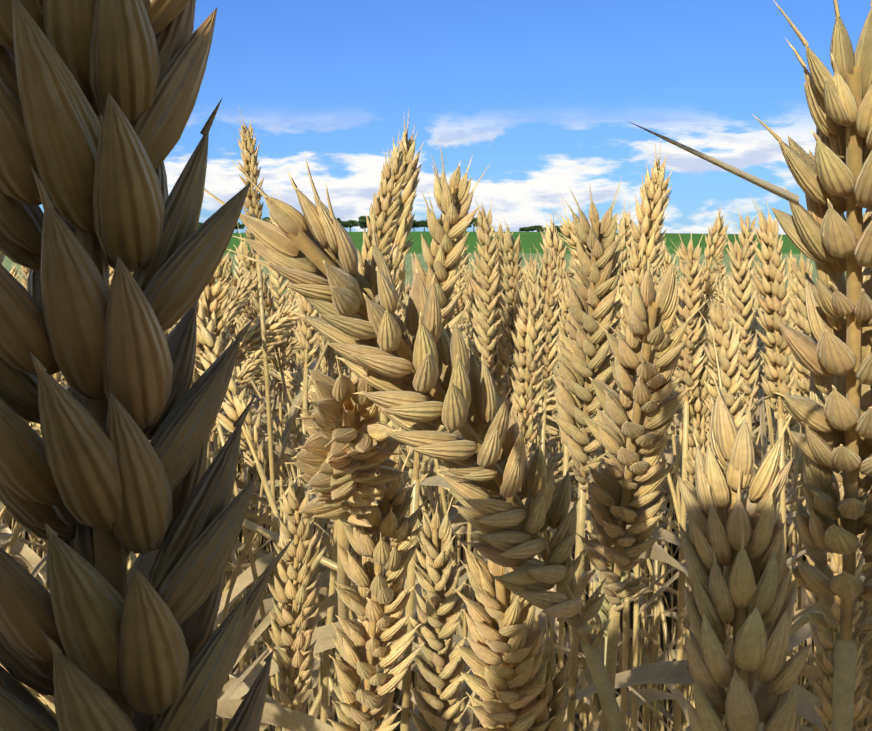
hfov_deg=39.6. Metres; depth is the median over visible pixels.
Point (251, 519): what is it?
wheat plant
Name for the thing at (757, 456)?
wheat plant
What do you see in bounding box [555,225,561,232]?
tree
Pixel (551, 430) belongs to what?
wheat plant
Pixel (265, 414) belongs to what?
wheat plant
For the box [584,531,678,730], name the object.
wheat plant
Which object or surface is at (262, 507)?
wheat plant
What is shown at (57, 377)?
wheat plant
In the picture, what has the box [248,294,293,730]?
wheat plant
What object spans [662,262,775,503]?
wheat plant
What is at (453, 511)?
wheat plant
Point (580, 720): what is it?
wheat plant
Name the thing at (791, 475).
wheat plant
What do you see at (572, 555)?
wheat plant
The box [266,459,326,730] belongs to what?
wheat ear
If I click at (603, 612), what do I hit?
plant
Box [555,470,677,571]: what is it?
wheat plant
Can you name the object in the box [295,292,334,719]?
wheat plant
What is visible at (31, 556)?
wheat plant
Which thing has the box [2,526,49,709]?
wheat plant
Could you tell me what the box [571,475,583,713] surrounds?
wheat plant
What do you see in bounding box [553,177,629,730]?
wheat ear
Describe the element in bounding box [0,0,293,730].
wheat
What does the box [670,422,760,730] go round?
wheat plant
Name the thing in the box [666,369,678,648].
wheat plant
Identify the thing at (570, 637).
wheat plant
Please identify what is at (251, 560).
wheat plant
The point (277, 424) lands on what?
wheat plant
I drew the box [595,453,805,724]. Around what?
wheat plant
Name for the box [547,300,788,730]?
wheat plant
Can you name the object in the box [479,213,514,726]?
wheat plant
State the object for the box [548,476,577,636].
wheat plant
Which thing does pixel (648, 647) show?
wheat plant
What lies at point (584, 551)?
wheat plant
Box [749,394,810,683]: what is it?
wheat plant
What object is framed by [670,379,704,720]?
wheat plant
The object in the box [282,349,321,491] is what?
wheat plant
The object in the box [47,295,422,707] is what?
wheat
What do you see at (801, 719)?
wheat plant
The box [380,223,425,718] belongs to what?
wheat plant
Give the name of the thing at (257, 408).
wheat plant
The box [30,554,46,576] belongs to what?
wheat plant
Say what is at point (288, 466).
wheat plant
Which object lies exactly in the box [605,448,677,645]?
wheat plant
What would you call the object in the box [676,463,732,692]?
wheat ear
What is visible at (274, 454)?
wheat plant
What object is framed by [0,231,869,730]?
ground
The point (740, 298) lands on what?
wheat
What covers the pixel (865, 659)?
wheat plant
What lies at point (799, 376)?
wheat plant
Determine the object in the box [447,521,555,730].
wheat ear
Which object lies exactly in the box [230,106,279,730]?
wheat
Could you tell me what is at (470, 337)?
wheat plant
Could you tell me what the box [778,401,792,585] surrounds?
wheat plant
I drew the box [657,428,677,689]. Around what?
wheat plant
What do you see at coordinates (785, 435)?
wheat plant
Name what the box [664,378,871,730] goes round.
wheat plant
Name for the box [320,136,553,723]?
wheat ear
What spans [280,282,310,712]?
wheat plant
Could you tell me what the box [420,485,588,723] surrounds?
wheat plant
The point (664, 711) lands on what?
wheat plant
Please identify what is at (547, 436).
wheat plant
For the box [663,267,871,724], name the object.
wheat plant
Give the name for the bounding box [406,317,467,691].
wheat plant
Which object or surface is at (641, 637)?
wheat plant
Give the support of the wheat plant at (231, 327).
on the ground
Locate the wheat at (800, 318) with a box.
[787,252,856,679]
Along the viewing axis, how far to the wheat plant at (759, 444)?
1.57 m
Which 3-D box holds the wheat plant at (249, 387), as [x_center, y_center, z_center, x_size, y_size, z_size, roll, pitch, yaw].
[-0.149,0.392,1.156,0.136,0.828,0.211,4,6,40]
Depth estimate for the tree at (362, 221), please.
682.62 m
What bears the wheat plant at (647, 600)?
on the ground
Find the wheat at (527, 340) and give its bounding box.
[215,264,548,718]
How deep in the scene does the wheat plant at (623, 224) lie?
0.91 m
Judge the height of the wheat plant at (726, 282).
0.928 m
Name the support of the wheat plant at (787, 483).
on the ground
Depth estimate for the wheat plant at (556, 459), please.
0.61 m
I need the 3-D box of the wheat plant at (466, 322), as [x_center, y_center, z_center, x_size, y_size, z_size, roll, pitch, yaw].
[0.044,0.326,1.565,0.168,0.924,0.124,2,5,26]
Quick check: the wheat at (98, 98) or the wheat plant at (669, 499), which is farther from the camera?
the wheat plant at (669, 499)
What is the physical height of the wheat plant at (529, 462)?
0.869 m
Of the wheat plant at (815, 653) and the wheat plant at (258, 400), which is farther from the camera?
the wheat plant at (258, 400)
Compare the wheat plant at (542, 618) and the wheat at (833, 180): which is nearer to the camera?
the wheat at (833, 180)
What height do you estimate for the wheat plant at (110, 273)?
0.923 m
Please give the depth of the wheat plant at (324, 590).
0.73 m
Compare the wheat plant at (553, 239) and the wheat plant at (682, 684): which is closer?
the wheat plant at (553, 239)
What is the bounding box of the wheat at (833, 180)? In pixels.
[628,0,871,730]
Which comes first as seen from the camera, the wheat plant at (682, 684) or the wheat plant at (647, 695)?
the wheat plant at (647, 695)
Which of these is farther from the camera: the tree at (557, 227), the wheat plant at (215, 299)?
the tree at (557, 227)
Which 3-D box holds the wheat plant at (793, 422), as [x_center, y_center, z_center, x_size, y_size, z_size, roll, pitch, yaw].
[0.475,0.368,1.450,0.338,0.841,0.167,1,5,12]
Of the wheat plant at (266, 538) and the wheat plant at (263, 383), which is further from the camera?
the wheat plant at (266, 538)
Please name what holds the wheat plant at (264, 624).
on the ground
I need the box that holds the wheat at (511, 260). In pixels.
[268,217,525,730]
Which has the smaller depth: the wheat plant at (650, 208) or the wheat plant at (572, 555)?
the wheat plant at (650, 208)
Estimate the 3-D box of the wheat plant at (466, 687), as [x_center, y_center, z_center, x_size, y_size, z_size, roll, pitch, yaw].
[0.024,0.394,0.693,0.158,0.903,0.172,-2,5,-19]
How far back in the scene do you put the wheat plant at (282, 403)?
1.90 m
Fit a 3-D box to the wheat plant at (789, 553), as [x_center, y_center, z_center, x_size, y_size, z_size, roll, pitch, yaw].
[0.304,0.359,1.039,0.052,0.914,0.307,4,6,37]
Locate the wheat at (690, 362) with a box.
[672,228,806,730]
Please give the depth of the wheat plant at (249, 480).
1.52 m
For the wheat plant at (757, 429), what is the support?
on the ground
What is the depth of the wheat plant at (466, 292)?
0.61 m
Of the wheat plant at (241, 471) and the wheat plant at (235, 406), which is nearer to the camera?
the wheat plant at (235, 406)
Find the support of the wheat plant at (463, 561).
on the ground
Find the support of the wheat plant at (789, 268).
on the ground
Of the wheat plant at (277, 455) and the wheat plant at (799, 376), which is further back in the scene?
the wheat plant at (277, 455)
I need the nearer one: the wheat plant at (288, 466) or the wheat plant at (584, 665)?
the wheat plant at (584, 665)
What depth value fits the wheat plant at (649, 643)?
1.40 m
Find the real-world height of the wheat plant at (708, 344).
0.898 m
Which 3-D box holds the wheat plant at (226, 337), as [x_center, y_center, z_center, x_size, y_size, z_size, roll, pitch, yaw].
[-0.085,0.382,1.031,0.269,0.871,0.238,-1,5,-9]
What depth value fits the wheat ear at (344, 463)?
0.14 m
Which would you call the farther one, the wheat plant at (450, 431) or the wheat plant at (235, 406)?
the wheat plant at (450, 431)
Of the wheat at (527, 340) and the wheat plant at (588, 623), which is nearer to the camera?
the wheat at (527, 340)
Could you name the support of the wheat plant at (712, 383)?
on the ground
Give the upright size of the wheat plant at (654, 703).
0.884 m
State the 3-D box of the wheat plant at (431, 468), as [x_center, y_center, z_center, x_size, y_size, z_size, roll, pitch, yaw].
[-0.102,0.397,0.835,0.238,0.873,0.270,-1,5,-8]
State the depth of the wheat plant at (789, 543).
1.43 m
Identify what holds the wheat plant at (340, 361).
on the ground
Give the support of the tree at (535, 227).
on the ground
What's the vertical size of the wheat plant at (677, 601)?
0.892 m
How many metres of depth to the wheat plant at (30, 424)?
1.12 m
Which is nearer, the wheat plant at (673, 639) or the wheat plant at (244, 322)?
the wheat plant at (244, 322)
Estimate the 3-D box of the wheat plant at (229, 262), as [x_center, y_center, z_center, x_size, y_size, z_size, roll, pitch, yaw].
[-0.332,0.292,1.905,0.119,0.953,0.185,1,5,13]
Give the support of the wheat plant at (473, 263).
on the ground
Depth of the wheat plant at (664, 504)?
1.32 m
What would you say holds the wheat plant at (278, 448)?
on the ground
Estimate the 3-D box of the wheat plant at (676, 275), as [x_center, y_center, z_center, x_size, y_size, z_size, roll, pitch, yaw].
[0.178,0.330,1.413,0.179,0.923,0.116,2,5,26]
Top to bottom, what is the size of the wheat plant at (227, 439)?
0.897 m
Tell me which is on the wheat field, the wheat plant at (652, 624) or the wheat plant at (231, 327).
the wheat plant at (652, 624)
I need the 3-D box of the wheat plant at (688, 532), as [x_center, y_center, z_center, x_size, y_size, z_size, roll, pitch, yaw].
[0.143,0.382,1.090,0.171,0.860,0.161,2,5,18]
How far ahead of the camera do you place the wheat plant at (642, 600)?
1.00 m
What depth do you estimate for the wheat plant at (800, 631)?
0.40 m
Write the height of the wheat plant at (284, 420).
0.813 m
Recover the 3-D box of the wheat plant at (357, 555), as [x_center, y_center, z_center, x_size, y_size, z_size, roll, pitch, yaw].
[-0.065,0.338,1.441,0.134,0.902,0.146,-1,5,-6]
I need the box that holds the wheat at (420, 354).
[204,156,626,730]
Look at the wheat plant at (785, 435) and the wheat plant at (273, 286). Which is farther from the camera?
the wheat plant at (273, 286)
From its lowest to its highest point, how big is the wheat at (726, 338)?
0.897 m
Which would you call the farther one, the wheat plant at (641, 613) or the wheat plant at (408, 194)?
the wheat plant at (641, 613)
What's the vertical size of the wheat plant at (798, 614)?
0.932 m
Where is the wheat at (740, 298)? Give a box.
[725,229,871,722]
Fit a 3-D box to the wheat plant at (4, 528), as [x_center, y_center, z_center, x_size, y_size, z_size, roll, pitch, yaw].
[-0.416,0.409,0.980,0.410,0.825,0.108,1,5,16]
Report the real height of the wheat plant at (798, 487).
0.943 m
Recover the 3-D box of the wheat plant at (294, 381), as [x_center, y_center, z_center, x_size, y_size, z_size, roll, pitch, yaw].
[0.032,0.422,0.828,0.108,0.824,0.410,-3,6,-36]
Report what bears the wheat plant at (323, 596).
on the ground
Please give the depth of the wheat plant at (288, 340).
0.97 m
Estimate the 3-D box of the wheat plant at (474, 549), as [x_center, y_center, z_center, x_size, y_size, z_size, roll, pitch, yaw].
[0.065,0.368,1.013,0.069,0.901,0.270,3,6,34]
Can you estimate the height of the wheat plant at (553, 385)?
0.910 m
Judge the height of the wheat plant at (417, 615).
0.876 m
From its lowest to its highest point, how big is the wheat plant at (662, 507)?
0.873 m
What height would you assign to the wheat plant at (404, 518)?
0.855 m
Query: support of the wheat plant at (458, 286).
on the ground
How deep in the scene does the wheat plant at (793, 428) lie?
1.49 m
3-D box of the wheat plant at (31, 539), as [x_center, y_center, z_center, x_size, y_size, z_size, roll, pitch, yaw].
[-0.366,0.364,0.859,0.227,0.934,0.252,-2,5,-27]
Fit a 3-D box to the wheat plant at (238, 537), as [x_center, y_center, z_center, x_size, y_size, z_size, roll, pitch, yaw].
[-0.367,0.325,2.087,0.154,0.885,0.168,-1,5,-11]
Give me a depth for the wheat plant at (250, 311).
1.04 m
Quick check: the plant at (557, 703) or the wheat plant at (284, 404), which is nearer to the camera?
the plant at (557, 703)
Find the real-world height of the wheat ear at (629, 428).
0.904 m
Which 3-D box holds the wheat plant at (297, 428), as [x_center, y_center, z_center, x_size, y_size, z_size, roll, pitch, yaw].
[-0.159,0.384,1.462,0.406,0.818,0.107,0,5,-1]
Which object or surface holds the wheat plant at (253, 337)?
on the ground
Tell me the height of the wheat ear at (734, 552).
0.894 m
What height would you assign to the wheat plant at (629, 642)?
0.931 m
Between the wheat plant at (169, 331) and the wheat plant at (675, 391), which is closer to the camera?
the wheat plant at (675, 391)
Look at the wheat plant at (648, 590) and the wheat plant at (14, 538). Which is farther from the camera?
the wheat plant at (648, 590)
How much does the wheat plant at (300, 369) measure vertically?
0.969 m
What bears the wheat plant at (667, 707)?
on the ground
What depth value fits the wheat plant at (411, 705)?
1.22 m
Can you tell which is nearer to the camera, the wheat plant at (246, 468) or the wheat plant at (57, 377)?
the wheat plant at (57, 377)
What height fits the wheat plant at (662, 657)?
0.916 m
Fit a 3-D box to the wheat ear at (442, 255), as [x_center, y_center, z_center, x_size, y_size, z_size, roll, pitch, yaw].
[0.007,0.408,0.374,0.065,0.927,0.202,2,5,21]
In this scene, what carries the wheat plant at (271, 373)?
on the ground
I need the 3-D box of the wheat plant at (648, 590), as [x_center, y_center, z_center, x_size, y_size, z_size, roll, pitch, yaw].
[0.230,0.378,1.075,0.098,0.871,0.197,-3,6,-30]
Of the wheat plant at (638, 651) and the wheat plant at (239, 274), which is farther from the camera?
the wheat plant at (638, 651)
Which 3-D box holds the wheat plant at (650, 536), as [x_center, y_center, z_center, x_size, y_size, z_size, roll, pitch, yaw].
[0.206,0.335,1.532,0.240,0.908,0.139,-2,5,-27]
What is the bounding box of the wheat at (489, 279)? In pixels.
[469,195,502,376]
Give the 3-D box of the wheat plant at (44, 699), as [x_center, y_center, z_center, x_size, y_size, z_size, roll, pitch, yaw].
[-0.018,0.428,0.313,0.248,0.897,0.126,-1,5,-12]
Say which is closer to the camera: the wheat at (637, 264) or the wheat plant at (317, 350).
the wheat at (637, 264)
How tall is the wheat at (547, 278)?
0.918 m
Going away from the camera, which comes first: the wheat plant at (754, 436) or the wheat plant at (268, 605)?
the wheat plant at (268, 605)
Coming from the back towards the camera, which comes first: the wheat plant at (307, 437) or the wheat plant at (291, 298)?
the wheat plant at (307, 437)
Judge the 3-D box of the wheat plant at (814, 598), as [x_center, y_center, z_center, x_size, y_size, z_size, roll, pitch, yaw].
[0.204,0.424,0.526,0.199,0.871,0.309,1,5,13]
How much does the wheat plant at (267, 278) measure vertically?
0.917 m
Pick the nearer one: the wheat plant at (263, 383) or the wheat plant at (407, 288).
the wheat plant at (407, 288)
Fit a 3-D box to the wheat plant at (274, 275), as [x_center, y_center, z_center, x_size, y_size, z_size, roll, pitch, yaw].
[-0.103,0.332,1.054,0.238,0.965,0.256,2,5,18]
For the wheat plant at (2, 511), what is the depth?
0.77 m
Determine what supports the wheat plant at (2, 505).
on the ground
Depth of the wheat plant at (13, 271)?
1.25 m
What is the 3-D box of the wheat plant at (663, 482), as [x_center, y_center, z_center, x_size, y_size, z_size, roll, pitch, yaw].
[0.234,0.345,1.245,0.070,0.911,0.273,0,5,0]
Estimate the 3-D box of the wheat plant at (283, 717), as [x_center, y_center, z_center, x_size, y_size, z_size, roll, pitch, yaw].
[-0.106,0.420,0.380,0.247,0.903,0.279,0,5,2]
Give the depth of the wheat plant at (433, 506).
0.75 m
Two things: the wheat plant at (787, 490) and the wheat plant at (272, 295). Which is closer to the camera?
the wheat plant at (787, 490)
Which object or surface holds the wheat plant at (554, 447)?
on the ground
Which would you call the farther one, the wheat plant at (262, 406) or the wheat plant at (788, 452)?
the wheat plant at (788, 452)
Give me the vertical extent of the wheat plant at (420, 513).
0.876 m
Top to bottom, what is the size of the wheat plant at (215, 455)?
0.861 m
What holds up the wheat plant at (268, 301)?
on the ground
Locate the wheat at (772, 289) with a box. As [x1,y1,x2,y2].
[749,195,864,598]
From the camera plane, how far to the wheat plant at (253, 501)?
1.02 m
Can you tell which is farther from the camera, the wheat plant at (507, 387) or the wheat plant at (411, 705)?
the wheat plant at (411, 705)
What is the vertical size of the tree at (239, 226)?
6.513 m
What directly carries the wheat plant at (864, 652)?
on the ground
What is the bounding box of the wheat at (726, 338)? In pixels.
[699,283,749,490]
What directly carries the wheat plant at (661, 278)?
on the ground
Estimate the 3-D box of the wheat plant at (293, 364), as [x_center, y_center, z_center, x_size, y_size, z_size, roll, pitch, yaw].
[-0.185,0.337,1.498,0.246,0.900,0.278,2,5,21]
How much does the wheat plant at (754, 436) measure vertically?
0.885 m
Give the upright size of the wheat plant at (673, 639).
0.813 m
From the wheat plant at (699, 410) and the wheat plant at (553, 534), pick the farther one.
the wheat plant at (553, 534)
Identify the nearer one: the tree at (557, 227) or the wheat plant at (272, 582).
the wheat plant at (272, 582)
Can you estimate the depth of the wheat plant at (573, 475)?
1.51 m
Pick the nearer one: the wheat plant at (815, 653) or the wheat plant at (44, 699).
the wheat plant at (44, 699)
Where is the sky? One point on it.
(546, 93)
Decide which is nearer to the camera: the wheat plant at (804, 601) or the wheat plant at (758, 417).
the wheat plant at (804, 601)
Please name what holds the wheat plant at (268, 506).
on the ground
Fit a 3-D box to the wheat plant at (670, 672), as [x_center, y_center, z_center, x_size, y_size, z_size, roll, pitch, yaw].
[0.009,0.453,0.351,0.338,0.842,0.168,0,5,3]
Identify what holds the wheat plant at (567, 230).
on the ground
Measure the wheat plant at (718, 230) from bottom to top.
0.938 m
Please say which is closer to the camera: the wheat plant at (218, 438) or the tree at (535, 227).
the wheat plant at (218, 438)
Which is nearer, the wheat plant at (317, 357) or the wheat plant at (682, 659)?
the wheat plant at (682, 659)
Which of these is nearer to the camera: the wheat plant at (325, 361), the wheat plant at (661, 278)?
the wheat plant at (325, 361)
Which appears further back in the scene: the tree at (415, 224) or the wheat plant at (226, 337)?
the tree at (415, 224)
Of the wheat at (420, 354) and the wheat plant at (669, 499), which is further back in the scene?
the wheat plant at (669, 499)
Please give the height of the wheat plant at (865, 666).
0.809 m
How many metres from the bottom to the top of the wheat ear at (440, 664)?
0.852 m
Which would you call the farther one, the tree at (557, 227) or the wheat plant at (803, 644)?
the tree at (557, 227)
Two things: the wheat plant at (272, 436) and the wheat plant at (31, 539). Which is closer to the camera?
the wheat plant at (31, 539)
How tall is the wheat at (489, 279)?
0.932 m
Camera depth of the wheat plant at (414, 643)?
0.93 m
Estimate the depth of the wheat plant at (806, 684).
0.68 m
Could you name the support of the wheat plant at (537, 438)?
on the ground
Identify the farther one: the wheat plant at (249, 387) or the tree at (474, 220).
the tree at (474, 220)
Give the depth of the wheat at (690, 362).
0.48 m
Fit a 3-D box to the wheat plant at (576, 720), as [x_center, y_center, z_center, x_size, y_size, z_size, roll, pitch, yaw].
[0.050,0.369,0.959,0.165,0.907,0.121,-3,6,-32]
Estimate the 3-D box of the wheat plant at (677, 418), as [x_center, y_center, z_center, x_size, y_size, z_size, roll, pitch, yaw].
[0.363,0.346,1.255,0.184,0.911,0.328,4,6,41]
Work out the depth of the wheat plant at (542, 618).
0.74 m
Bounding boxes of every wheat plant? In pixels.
[0,253,278,529]
[0,265,49,592]
[0,500,5,519]
[0,502,4,511]
[0,509,49,591]
[0,664,55,713]
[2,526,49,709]
[4,508,12,526]
[6,523,22,554]
[9,264,33,429]
[10,416,51,711]
[13,331,300,531]
[26,288,44,550]
[28,531,36,553]
[29,421,136,563]
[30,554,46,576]
[44,297,299,589]
[45,280,281,580]
[52,370,330,536]
[61,372,288,479]
[109,266,113,281]
[126,263,265,572]
[126,335,317,569]
[128,190,428,693]
[132,283,279,730]
[167,330,278,693]
[170,322,591,730]
[174,300,670,730]
[191,249,231,471]
[205,317,404,684]
[208,433,333,528]
[209,281,227,730]
[209,292,252,664]
[209,313,248,462]
[209,347,321,667]
[209,362,300,494]
[209,370,286,469]
[209,386,271,551]
[209,443,297,456]
[210,410,273,730]
[214,266,270,730]
[214,336,417,730]
[214,387,556,724]
[214,473,429,700]
[215,280,276,722]
[215,403,313,719]
[215,434,287,730]
[216,376,350,627]
[216,585,443,730]
[217,286,467,724]
[219,314,301,411]
[219,428,537,713]
[220,106,679,724]
[220,259,337,726]
[220,285,321,730]
[221,223,478,730]
[224,256,263,719]
[226,270,474,729]
[227,256,271,527]
[227,293,270,604]
[227,330,345,709]
[228,455,333,708]
[229,341,292,444]
[230,283,325,624]
[230,549,321,730]
[231,338,342,699]
[232,237,289,698]
[232,317,308,730]
[233,299,354,618]
[233,316,239,664]
[233,383,274,651]
[234,229,416,718]
[236,313,323,517]
[238,353,342,645]
[238,382,273,585]
[239,307,268,655]
[241,293,313,518]
[242,519,859,729]
[245,287,349,663]
[245,297,325,695]
[245,438,454,680]
[248,273,275,585]
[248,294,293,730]
[249,266,326,709]
[249,499,279,509]
[250,405,324,532]
[251,366,346,428]
[252,322,472,719]
[252,392,405,720]
[252,435,292,438]
[253,287,299,477]
[255,373,297,623]
[256,359,404,701]
[259,275,539,730]
[262,384,267,730]
[262,461,462,689]
[263,292,286,581]
[269,367,646,730]
[270,284,287,530]
[271,293,477,584]
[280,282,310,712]
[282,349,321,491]
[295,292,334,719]
[308,449,588,716]
[311,429,445,703]
[323,555,418,643]
[324,351,342,546]
[326,360,430,725]
[337,476,580,721]
[357,267,499,730]
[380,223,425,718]
[393,223,555,713]
[398,453,676,730]
[399,450,412,710]
[401,229,556,633]
[402,325,506,708]
[405,279,600,730]
[406,267,472,558]
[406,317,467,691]
[407,271,434,523]
[408,319,715,672]
[414,326,472,692]
[414,377,549,707]
[417,201,688,693]
[417,261,871,616]
[418,324,503,637]
[418,462,476,572]
[420,254,537,517]
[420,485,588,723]
[423,268,583,730]
[445,382,594,489]
[446,292,455,512]
[450,461,605,706]
[451,268,574,634]
[455,381,591,700]
[459,259,494,377]
[460,303,684,709]
[462,204,765,730]
[462,250,669,730]
[466,346,557,658]
[468,253,613,728]
[474,245,603,723]
[477,383,538,464]
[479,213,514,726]
[492,372,557,637]
[497,233,672,663]
[497,265,573,439]
[501,361,808,729]
[515,250,763,722]
[523,249,673,729]
[527,376,558,544]
[534,345,658,730]
[535,438,564,627]
[539,213,603,657]
[539,406,816,730]
[541,203,729,730]
[541,442,555,663]
[544,391,688,570]
[545,230,761,730]
[546,192,871,715]
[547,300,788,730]
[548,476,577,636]
[549,283,683,644]
[550,296,553,711]
[552,409,760,698]
[553,305,716,730]
[555,366,575,663]
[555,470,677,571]
[556,308,686,538]
[558,143,870,730]
[559,300,670,713]
[561,447,570,695]
[570,253,678,725]
[571,351,610,696]
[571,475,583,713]
[574,533,644,730]
[584,455,790,730]
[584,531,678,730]
[590,416,648,730]
[593,234,727,634]
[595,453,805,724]
[601,463,668,730]
[603,342,705,626]
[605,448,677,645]
[612,381,689,730]
[622,435,678,649]
[626,347,687,729]
[628,258,700,669]
[638,636,639,709]
[639,306,785,728]
[640,469,806,656]
[648,319,794,730]
[651,583,652,649]
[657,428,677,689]
[657,431,752,730]
[660,239,814,665]
[660,241,679,555]
[660,393,770,488]
[661,263,704,497]
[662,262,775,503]
[662,381,833,642]
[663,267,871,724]
[663,304,803,721]
[664,357,789,460]
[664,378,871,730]
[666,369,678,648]
[667,431,678,693]
[670,239,817,727]
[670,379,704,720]
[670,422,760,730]
[671,368,783,399]
[675,550,679,660]
[682,313,710,707]
[685,550,871,730]
[686,267,810,722]
[703,294,814,660]
[721,261,784,400]
[721,267,796,533]
[740,363,781,470]
[740,374,808,563]
[742,458,859,730]
[744,398,807,724]
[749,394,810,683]
[749,420,795,614]
[751,266,864,600]
[752,249,797,486]
[752,355,790,435]
[752,422,801,718]
[752,434,792,467]
[762,365,813,656]
[764,397,859,694]
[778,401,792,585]
[785,423,795,493]
[785,485,801,498]
[786,506,866,657]
[787,450,864,655]
[788,425,803,656]
[789,504,811,724]
[792,605,863,622]
[799,395,826,727]
[802,660,871,725]
[803,640,871,688]
[804,471,869,730]
[809,267,871,726]
[858,712,869,724]
[859,638,871,730]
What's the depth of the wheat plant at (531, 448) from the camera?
1.27 m
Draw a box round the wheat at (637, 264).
[620,237,812,730]
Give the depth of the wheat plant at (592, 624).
1.25 m
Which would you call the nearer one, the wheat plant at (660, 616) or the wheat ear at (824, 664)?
the wheat ear at (824, 664)
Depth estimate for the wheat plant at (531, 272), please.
0.93 m
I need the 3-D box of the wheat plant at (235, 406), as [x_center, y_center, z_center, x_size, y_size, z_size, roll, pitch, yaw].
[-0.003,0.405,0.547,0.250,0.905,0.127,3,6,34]
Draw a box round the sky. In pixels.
[39,0,870,234]
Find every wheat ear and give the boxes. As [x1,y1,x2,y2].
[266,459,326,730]
[287,357,403,701]
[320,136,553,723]
[328,428,436,730]
[392,147,490,730]
[408,496,470,730]
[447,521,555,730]
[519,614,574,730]
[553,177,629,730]
[576,252,708,730]
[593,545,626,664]
[676,324,810,730]
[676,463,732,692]
[795,485,871,730]
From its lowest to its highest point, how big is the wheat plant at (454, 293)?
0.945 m
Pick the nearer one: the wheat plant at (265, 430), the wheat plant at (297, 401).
the wheat plant at (297, 401)
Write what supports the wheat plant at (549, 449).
on the ground
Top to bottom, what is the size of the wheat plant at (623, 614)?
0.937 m
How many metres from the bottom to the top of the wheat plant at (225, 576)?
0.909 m
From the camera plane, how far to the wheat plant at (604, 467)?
1.22 m
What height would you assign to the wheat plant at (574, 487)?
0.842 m
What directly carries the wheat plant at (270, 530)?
on the ground
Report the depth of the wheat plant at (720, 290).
1.02 m
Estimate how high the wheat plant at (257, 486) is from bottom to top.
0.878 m
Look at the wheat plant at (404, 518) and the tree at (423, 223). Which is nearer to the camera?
the wheat plant at (404, 518)
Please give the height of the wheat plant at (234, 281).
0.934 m
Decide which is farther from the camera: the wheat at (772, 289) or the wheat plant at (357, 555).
the wheat plant at (357, 555)
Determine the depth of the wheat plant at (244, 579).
0.69 m
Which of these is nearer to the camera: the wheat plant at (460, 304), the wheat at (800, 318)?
the wheat at (800, 318)
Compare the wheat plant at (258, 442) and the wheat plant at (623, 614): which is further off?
the wheat plant at (623, 614)
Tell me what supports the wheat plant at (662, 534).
on the ground
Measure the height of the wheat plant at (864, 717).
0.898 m
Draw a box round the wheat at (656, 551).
[554,277,688,730]
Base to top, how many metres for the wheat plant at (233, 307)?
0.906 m
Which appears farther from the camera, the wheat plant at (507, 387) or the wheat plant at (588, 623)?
the wheat plant at (588, 623)
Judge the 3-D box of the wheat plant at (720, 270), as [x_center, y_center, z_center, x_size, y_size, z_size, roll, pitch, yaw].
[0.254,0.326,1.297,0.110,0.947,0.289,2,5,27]
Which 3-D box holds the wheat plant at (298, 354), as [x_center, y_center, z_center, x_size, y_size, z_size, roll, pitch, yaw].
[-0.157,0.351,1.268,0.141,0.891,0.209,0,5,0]
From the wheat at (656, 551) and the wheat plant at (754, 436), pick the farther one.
the wheat plant at (754, 436)
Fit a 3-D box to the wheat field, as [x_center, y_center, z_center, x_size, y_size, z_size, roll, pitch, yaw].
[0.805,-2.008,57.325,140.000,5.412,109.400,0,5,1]
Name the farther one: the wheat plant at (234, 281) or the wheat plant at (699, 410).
the wheat plant at (234, 281)
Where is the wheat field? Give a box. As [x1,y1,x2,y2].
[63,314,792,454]
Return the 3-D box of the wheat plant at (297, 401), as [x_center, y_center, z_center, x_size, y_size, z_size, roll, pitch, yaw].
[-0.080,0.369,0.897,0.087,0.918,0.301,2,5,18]
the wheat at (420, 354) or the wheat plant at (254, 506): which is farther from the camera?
the wheat plant at (254, 506)
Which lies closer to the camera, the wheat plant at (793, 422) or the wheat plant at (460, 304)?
the wheat plant at (460, 304)
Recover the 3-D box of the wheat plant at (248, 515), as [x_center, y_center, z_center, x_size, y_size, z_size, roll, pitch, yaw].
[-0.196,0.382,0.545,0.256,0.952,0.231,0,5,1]
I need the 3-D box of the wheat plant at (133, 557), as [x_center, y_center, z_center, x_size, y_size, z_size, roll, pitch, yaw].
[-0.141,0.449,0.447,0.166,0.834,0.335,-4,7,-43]
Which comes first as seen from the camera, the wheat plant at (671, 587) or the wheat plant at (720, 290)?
the wheat plant at (720, 290)
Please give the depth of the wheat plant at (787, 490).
1.14 m
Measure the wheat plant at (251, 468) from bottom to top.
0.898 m
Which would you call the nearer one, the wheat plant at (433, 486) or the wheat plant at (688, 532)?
the wheat plant at (688, 532)
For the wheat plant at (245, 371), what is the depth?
0.83 m
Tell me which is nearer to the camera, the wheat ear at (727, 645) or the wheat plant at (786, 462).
the wheat ear at (727, 645)
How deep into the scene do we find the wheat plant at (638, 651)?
2.58 m
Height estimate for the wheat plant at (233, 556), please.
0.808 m
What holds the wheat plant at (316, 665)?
on the ground
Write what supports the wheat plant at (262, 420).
on the ground
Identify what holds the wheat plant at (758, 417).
on the ground
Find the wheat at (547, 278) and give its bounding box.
[446,230,663,730]
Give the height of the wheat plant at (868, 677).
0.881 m
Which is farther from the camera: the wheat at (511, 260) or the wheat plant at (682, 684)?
the wheat plant at (682, 684)
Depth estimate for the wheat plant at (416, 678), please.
1.31 m
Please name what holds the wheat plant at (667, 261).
on the ground
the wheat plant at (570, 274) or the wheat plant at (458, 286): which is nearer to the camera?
the wheat plant at (458, 286)
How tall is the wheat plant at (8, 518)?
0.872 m
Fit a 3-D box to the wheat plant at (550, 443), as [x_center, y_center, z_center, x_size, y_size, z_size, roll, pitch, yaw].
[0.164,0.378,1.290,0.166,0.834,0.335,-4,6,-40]
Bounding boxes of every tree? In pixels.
[235,222,244,232]
[345,220,359,231]
[357,216,376,231]
[412,220,421,230]
[417,220,427,231]
[470,218,477,231]
[531,225,541,230]
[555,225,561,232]
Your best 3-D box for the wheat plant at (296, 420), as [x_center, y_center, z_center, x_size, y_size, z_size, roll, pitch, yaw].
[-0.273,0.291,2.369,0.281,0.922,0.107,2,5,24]

